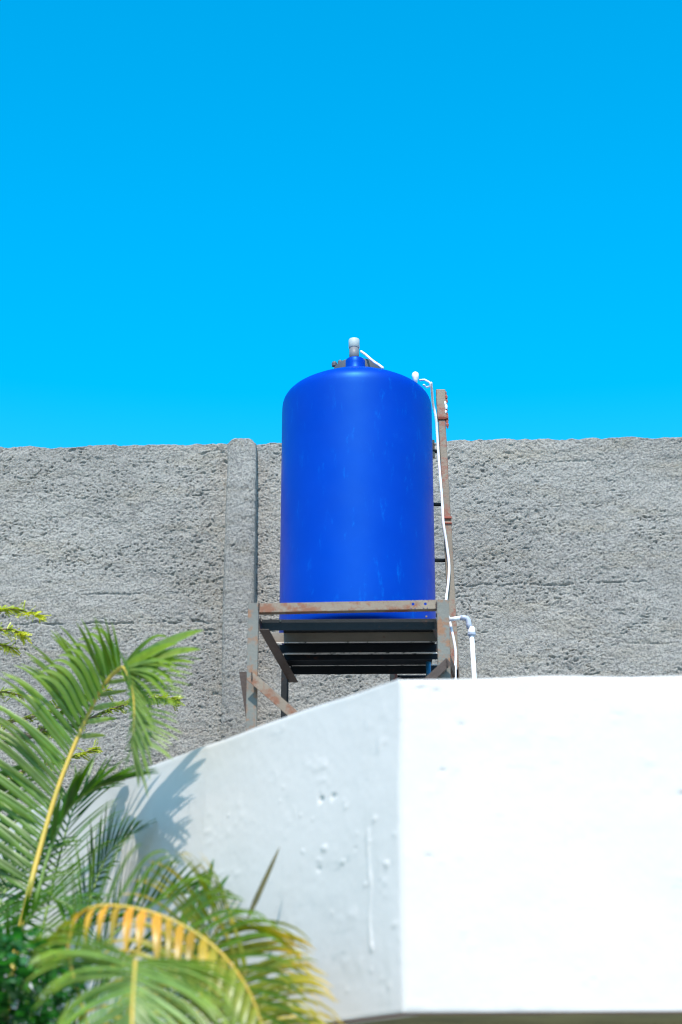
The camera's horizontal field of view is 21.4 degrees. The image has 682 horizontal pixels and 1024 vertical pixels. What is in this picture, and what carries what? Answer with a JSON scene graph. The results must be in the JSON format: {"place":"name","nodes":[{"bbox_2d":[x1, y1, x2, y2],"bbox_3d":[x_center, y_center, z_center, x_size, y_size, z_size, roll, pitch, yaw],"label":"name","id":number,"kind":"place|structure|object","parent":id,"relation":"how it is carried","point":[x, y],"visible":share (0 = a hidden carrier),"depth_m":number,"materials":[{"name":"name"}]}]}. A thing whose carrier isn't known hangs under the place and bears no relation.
{"place":"outdoors","nodes":[
{"label":"outdoors","id":0,"kind":"place"},
{"bbox_2d":[0,0,681,448],"label":"sky","id":1,"kind":"structure","parent":0,"point":[203,203],"materials":[{"name":"blue"}]},
{"bbox_2d":[426,661,430,675],"bbox_3d":[0.577,1.786,11.587,0.034,1.730,0.034,0,-21,0],"label":"outlet pipe","id":2,"kind":"object","parent":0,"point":[428,667],"visible":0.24,"depth_m":11.87,"materials":[{"name":"blue plastic"}]},
{"label":"ground","id":3,"kind":"structure","parent":0,"visible":0},
{"bbox_2d":[0,925,86,1023],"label":"shrub","id":4,"kind":"object","parent":3,"relation":"on","point":[20,1013],"visible":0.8,"depth_m":7.34,"materials":[{"name":"green plant"}]},
{"bbox_2d":[0,602,184,779],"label":"feathery tree","id":5,"kind":"object","parent":3,"relation":"on","point":[22,636],"visible":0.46,"depth_m":12.06,"materials":[{"name":"green plant"}]},
{"bbox_2d":[0,618,279,1023],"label":"areca palm","id":6,"kind":"object","parent":3,"relation":"on","point":[60,685],"visible":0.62,"depth_m":8.93,"materials":[{"name":"green plant"}]},
{"bbox_2d":[24,835,342,1023],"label":"areca palm","id":7,"kind":"object","parent":3,"relation":"on","point":[237,1005],"visible":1,"depth_m":7.10,"materials":[{"name":"green plant"}]},
{"bbox_2d":[0,676,681,1023],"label":"white building","id":8,"kind":"structure","parent":3,"relation":"on","point":[484,851],"depth_m":7.61,"materials":[{"name":"paint"}]},
{"bbox_2d":[239,600,458,730],"bbox_3d":[0.083,1.592,11.201,1.406,1.810,1.302,0,-21,0],"label":"tank stand","id":9,"kind":"object","parent":8,"relation":"on","point":[360,646],"visible":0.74,"depth_m":11.26,"materials":[{"name":"grey paint"}]},
{"bbox_2d":[279,337,435,644],"bbox_3d":[0.107,-0.154,11.929,1.009,2.136,1.009,0,-21,0],"label":"water tank","id":10,"kind":"object","parent":9,"relation":"on","point":[357,511],"visible":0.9,"depth_m":11.49,"materials":[{"name":"blue plastic"}]},
{"bbox_2d":[389,389,459,681],"bbox_3d":[0.568,0.922,12.306,0.567,3.864,0.072,0,-21,0],"label":"ladder","id":11,"kind":"object","parent":8,"relation":"on","point":[442,407],"visible":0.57,"depth_m":12.66,"materials":[{"name":"metal"}]},
{"bbox_2d":[430,382,456,678],"bbox_3d":[0.700,0.373,12.179,0.140,2.653,0.566,-2,-21,4],"label":"white hose","id":12,"kind":"object","parent":11,"relation":"attached to","point":[443,524],"visible":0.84,"depth_m":12.54,"materials":[{"name":"white plastic"}]},
{"bbox_2d":[449,615,476,678],"bbox_3d":[0.821,1.648,11.706,0.199,2.054,0.058,0,-21,0],"label":"pvc pipe","id":13,"kind":"object","parent":8,"relation":"on","point":[471,633],"visible":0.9,"depth_m":12.01,"materials":[{"name":"white plastic"}]},
{"bbox_2d":[0,437,681,815],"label":"boundary wall","id":14,"kind":"structure","parent":3,"relation":"on","point":[568,557],"depth_m":13.77,"materials":[{"name":"grey concrete"}]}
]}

